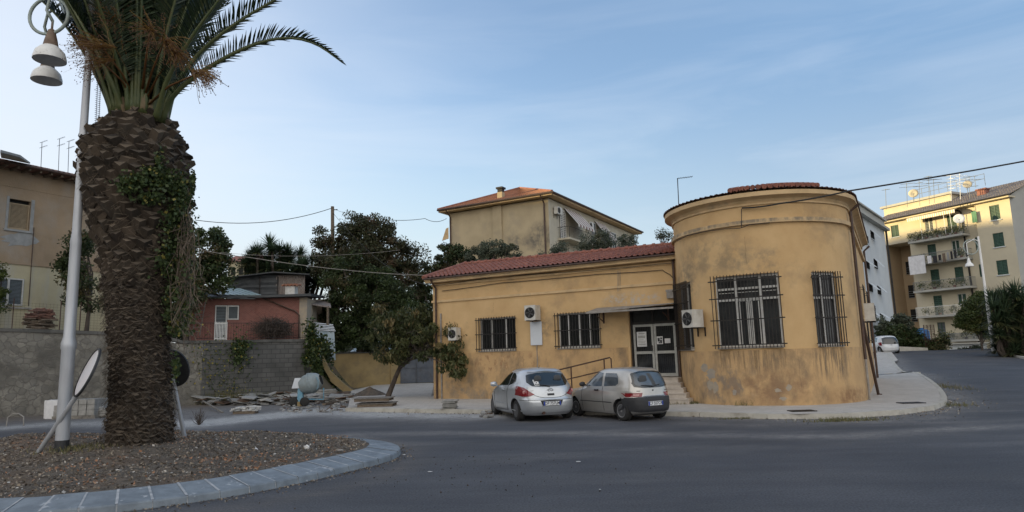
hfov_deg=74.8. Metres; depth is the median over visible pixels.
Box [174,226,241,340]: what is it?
leafy tree
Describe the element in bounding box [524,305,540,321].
air conditioner
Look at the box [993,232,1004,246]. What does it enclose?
window
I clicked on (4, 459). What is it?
mulch
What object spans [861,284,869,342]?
window
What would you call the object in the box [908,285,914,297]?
window
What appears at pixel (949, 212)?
awning
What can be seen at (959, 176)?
tv antenna
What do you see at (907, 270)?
window
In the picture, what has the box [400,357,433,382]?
metal gate
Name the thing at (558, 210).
air conditioner
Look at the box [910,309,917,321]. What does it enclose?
window
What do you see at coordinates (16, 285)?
window
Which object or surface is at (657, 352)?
door leaf
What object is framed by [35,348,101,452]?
traffic mirror
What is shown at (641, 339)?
notice
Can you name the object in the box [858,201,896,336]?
white block
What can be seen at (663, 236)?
olive tree
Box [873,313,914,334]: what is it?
bush
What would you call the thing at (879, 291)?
window
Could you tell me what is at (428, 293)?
evergreen tree
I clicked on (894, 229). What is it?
window
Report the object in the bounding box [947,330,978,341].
balcony
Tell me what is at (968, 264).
street lamp
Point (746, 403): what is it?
weeds
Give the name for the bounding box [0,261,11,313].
tree
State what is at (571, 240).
balcony
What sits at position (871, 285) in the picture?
window
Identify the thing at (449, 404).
slab stack
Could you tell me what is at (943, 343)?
bush
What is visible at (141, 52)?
palm tree
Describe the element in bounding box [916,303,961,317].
balcony
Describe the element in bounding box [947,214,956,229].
window
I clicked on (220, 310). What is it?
door
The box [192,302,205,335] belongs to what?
ladder
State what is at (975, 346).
bush
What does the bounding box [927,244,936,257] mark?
window
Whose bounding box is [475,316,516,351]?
window
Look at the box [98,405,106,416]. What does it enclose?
cement sacks
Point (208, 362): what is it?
creeper
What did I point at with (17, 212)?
window
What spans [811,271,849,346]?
window
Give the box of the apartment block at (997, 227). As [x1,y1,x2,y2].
[880,180,1023,349]
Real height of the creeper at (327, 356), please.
3.445 m
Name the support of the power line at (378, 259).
attached to the utility pole
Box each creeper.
[108,144,213,384]
[186,323,267,393]
[223,323,258,374]
[300,315,334,375]
[313,332,344,390]
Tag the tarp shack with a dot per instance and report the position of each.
(268, 283)
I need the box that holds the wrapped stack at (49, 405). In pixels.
[43,400,57,418]
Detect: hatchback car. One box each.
[491,367,572,420]
[572,367,669,420]
[872,335,899,352]
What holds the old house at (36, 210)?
on the terrace
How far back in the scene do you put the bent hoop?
23.31 m
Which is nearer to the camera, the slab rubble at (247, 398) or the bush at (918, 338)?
the slab rubble at (247, 398)
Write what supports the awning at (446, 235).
attached to the tan house at (526, 220)
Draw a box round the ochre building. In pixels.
[421,182,878,405]
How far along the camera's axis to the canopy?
25.06 m
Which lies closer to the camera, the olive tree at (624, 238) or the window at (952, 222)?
the olive tree at (624, 238)
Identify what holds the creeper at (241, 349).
attached to the retaining wall at (29, 369)
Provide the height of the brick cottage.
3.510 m
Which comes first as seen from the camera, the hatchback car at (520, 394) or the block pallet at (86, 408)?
the hatchback car at (520, 394)
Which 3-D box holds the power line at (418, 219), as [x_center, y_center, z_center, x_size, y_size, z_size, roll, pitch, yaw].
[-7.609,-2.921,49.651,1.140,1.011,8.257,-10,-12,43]
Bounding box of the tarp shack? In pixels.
[227,272,312,298]
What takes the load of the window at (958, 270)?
in the apartment block at (997, 227)
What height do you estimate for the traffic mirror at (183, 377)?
2.034 m
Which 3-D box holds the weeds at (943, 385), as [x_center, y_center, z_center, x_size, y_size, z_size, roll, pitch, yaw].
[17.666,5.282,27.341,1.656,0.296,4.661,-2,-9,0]
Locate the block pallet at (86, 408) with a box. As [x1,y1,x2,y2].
[52,398,107,419]
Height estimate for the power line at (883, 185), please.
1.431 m
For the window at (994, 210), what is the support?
in the apartment block at (997, 227)
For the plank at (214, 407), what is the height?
0.310 m
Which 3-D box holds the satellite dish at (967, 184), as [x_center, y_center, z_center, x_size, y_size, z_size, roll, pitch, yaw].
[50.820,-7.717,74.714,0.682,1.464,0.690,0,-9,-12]
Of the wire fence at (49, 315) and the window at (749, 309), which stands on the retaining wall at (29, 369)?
the wire fence at (49, 315)
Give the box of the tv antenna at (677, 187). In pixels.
[677,176,692,204]
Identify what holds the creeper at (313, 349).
attached to the retaining wall at (29, 369)
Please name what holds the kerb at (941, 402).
on the ground
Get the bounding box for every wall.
[0,328,305,417]
[322,356,351,390]
[331,352,399,387]
[899,346,927,350]
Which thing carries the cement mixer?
on the road
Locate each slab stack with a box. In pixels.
[297,389,336,396]
[440,399,458,409]
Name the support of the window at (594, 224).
in the tan house at (526, 220)
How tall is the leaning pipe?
2.702 m
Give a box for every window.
[0,277,31,308]
[3,196,34,233]
[227,305,238,319]
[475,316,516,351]
[553,312,601,349]
[559,210,565,237]
[591,222,596,244]
[672,282,694,350]
[708,271,787,348]
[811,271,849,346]
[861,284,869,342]
[865,291,872,342]
[866,260,875,268]
[869,283,879,291]
[870,230,881,240]
[874,258,884,268]
[877,285,887,294]
[891,225,898,236]
[905,262,909,274]
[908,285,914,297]
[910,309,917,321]
[924,217,933,231]
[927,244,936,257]
[930,269,939,283]
[933,295,943,314]
[937,322,945,335]
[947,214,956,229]
[951,240,959,255]
[954,266,963,280]
[957,293,966,305]
[989,204,1000,219]
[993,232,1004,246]
[996,260,1008,274]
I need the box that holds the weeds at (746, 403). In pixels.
[724,400,754,405]
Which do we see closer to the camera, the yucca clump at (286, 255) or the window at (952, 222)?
the yucca clump at (286, 255)
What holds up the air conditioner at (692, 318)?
attached to the ochre building
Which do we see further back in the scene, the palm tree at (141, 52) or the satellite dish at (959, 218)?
the satellite dish at (959, 218)
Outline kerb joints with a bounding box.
[1,438,397,511]
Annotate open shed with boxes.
[312,299,339,339]
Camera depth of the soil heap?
33.44 m
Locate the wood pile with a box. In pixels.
[21,308,57,329]
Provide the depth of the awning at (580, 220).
58.65 m
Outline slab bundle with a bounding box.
[230,405,260,413]
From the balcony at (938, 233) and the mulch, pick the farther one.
the balcony at (938, 233)
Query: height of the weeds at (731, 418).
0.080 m
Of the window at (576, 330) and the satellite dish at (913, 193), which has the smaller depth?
the window at (576, 330)
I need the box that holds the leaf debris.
[123,374,996,511]
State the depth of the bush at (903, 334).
57.98 m
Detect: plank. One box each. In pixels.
[202,400,223,412]
[322,399,346,404]
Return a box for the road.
[0,348,1023,511]
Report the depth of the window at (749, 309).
21.55 m
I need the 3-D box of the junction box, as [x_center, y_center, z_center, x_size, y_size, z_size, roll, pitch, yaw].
[5.919,1.418,25.046,0.300,0.320,0.170,-7,-10,29]
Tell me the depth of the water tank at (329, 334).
39.16 m
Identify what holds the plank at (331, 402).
on the road
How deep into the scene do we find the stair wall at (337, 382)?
37.90 m
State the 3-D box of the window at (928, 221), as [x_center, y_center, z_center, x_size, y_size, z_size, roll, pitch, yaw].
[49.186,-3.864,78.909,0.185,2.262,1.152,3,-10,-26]
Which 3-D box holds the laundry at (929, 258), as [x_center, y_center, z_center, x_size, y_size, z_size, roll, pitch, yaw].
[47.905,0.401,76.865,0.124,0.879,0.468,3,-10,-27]
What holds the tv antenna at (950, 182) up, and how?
on the apartment block at (997, 227)
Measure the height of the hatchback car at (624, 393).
1.468 m
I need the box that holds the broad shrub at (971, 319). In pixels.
[951,290,1009,349]
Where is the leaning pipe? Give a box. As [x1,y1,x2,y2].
[863,319,881,394]
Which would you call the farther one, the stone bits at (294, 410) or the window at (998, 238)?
the window at (998, 238)
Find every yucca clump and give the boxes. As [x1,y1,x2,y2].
[236,232,326,299]
[977,276,1023,357]
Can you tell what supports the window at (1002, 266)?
in the apartment block at (997, 227)
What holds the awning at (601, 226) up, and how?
attached to the tan house at (526, 220)
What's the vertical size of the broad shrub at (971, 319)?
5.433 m
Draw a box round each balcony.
[558,226,590,245]
[907,223,969,244]
[912,247,972,264]
[913,276,976,292]
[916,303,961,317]
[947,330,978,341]
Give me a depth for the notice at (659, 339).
25.28 m
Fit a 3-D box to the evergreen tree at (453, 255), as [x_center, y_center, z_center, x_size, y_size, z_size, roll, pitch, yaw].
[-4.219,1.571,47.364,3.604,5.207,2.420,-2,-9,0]
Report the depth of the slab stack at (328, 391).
34.26 m
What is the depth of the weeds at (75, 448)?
12.29 m
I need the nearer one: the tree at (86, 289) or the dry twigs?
the dry twigs
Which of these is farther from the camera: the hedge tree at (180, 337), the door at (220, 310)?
the hedge tree at (180, 337)
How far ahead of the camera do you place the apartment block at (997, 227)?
76.11 m
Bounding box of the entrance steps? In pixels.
[663,377,693,403]
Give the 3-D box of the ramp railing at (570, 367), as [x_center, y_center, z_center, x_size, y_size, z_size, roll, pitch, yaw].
[2.219,4.654,25.418,3.404,1.555,0.052,-7,-10,29]
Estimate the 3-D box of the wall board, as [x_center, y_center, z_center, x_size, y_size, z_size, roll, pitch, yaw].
[1.033,4.195,27.529,0.530,2.980,0.040,-7,-10,29]
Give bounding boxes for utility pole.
[331,206,337,288]
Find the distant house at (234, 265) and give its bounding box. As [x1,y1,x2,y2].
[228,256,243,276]
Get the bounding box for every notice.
[637,332,646,346]
[657,336,662,343]
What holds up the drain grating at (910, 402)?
on the pavement
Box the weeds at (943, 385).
[939,382,985,390]
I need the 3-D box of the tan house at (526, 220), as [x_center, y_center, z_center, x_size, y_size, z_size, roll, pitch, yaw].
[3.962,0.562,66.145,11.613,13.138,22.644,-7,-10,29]
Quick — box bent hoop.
[6,413,23,425]
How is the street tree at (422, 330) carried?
on the ground
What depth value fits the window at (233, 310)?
37.53 m
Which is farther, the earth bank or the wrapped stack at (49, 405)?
the earth bank
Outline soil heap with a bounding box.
[354,387,385,395]
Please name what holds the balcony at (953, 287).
attached to the apartment block at (997, 227)
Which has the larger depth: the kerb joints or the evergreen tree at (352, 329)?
the evergreen tree at (352, 329)
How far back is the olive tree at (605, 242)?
46.12 m
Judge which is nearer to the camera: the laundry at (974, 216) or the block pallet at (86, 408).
the block pallet at (86, 408)
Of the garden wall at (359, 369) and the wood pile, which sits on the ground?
the garden wall at (359, 369)
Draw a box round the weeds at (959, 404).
[945,401,976,407]
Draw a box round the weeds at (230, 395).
[195,389,263,404]
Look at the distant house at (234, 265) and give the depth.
95.99 m
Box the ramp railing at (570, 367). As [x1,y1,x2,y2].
[559,357,611,388]
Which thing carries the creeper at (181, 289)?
attached to the palm tree at (141, 52)
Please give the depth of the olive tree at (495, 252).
46.19 m
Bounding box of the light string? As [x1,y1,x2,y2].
[94,67,101,122]
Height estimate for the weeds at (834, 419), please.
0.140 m
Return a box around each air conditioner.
[448,327,460,346]
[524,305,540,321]
[553,206,561,215]
[681,309,705,336]
[863,303,876,322]
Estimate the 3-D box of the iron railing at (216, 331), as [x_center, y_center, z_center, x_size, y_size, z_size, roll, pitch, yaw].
[-13.379,3.924,34.784,5.576,0.958,0.070,5,-11,-39]
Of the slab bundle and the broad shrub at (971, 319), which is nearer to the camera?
the slab bundle
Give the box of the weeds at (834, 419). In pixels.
[786,416,898,422]
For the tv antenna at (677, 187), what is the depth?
27.20 m
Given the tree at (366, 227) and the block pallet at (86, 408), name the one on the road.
the block pallet at (86, 408)
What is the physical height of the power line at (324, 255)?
0.754 m
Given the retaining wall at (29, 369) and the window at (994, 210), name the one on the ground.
the retaining wall at (29, 369)
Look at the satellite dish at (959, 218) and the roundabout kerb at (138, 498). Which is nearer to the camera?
the roundabout kerb at (138, 498)
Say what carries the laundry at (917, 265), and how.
hanging from the washing line
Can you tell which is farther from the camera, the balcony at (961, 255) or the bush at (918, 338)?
the balcony at (961, 255)
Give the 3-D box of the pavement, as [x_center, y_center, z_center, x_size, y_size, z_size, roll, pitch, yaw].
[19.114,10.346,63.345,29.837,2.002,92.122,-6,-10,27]
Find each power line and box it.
[196,208,330,223]
[198,249,422,275]
[220,250,396,255]
[333,213,430,285]
[394,218,446,221]
[742,161,1023,208]
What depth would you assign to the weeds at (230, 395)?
32.78 m
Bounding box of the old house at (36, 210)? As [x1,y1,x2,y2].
[0,150,105,331]
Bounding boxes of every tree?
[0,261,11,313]
[42,0,344,446]
[49,229,103,330]
[169,298,226,339]
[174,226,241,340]
[309,209,431,337]
[317,249,428,354]
[365,303,468,395]
[407,259,432,313]
[427,242,476,272]
[463,238,521,261]
[548,240,569,253]
[573,228,620,250]
[615,234,638,247]
[654,227,673,242]
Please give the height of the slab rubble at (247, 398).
0.678 m
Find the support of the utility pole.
on the earth bank
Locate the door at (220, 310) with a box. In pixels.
[214,305,226,339]
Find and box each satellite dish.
[908,189,918,200]
[953,214,964,228]
[963,181,971,193]
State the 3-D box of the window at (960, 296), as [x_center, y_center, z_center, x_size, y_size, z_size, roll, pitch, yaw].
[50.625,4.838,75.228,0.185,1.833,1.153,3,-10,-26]
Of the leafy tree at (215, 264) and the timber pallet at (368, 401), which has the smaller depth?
the timber pallet at (368, 401)
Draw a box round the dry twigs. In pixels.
[191,407,206,424]
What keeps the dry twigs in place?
on the road
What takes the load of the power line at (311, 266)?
on the ochre building
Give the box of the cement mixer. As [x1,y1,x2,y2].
[289,373,323,405]
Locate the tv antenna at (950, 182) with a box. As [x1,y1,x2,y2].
[943,175,961,200]
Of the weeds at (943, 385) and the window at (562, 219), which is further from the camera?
the window at (562, 219)
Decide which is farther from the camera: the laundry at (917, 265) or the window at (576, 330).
the laundry at (917, 265)
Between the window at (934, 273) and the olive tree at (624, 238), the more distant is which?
the window at (934, 273)
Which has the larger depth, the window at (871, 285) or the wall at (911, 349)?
the window at (871, 285)
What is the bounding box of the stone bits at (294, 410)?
[280,401,347,412]
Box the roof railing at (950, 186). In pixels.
[917,174,985,197]
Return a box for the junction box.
[665,289,672,298]
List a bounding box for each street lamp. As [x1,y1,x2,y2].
[28,0,94,451]
[963,236,994,353]
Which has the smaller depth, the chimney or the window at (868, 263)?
the chimney
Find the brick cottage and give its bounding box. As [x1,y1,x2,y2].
[189,288,324,344]
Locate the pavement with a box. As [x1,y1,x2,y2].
[348,352,940,413]
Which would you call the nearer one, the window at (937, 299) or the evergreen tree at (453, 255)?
the evergreen tree at (453, 255)
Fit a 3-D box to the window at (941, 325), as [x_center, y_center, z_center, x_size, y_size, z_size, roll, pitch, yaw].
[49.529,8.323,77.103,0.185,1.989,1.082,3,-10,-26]
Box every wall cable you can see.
[435,262,674,285]
[444,270,672,290]
[677,222,769,240]
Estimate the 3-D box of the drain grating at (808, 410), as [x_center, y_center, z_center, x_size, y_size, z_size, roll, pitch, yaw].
[8.062,4.301,18.628,0.680,0.020,0.400,-2,-9,0]
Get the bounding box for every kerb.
[0,431,400,511]
[345,352,946,418]
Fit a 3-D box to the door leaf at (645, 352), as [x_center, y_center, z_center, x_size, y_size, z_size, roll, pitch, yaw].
[5.053,3.602,25.569,0.796,1.970,0.060,-7,-10,29]
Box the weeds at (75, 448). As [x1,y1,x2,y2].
[26,441,121,454]
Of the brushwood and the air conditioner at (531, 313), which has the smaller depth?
the air conditioner at (531, 313)
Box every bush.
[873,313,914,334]
[874,322,925,346]
[911,336,939,349]
[929,329,952,349]
[957,345,980,348]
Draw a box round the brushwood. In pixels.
[247,313,299,339]
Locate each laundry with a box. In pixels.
[908,255,925,274]
[927,255,931,262]
[971,211,976,222]
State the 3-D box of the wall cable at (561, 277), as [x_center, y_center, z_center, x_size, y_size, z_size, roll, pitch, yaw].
[1.459,1.160,27.679,10.636,0.478,0.024,-7,-10,29]
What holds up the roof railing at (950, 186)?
on the apartment block at (997, 227)
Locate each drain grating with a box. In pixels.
[787,409,816,411]
[896,402,925,403]
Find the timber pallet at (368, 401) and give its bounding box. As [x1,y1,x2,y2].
[353,396,397,406]
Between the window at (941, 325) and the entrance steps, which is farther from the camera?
the window at (941, 325)
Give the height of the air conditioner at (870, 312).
0.926 m
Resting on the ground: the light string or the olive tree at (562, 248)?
the olive tree at (562, 248)
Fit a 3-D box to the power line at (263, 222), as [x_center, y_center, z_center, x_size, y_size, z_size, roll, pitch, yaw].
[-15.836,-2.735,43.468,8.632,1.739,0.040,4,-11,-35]
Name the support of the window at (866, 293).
in the ochre building
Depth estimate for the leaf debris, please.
12.12 m
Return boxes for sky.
[0,0,1023,353]
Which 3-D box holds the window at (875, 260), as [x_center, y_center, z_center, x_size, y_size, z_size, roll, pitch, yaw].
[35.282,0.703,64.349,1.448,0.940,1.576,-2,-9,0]
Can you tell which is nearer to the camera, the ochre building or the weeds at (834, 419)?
the weeds at (834, 419)
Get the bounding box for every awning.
[442,228,448,240]
[565,208,594,231]
[595,221,617,242]
[906,208,956,238]
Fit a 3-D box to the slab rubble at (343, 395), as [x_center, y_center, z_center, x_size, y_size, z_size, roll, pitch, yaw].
[-9.461,7.024,33.496,3.229,0.514,6.506,1,-9,-16]
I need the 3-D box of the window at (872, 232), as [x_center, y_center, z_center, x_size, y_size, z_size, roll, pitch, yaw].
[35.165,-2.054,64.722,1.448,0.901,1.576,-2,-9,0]
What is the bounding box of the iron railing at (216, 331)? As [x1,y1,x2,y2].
[196,322,305,339]
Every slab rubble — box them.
[191,391,304,405]
[297,390,355,402]
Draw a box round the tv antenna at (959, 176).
[952,174,966,198]
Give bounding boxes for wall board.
[530,321,542,366]
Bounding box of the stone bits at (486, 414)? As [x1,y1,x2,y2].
[479,410,493,417]
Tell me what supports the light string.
hanging from the palm tree at (141, 52)
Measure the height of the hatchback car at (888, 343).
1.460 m
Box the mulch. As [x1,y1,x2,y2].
[0,429,365,497]
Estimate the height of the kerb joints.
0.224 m
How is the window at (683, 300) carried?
in the ochre building
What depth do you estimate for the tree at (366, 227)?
45.58 m
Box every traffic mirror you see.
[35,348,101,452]
[170,350,189,436]
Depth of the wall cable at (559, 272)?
27.45 m
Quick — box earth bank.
[305,345,361,391]
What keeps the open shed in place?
on the earth bank
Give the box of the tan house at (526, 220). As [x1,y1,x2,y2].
[437,186,643,263]
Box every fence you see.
[0,298,104,331]
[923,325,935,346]
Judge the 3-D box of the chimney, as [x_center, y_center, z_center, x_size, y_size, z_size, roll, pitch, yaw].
[-13.055,2.111,39.688,0.954,0.998,0.815,-2,-9,0]
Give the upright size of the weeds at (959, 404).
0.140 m
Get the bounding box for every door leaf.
[633,324,655,368]
[653,323,678,375]
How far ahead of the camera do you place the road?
11.70 m
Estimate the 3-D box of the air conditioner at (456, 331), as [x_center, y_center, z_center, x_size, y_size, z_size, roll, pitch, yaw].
[-2.515,3.576,29.414,0.432,0.856,0.484,-7,-10,29]
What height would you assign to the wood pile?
1.061 m
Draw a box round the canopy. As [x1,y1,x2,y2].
[586,303,674,323]
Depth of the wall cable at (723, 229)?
22.07 m
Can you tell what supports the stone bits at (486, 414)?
on the road
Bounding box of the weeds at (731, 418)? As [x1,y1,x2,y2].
[703,417,749,419]
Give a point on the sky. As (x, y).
(601, 105)
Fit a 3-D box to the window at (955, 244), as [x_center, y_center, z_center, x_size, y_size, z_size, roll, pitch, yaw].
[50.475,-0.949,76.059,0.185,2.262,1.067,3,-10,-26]

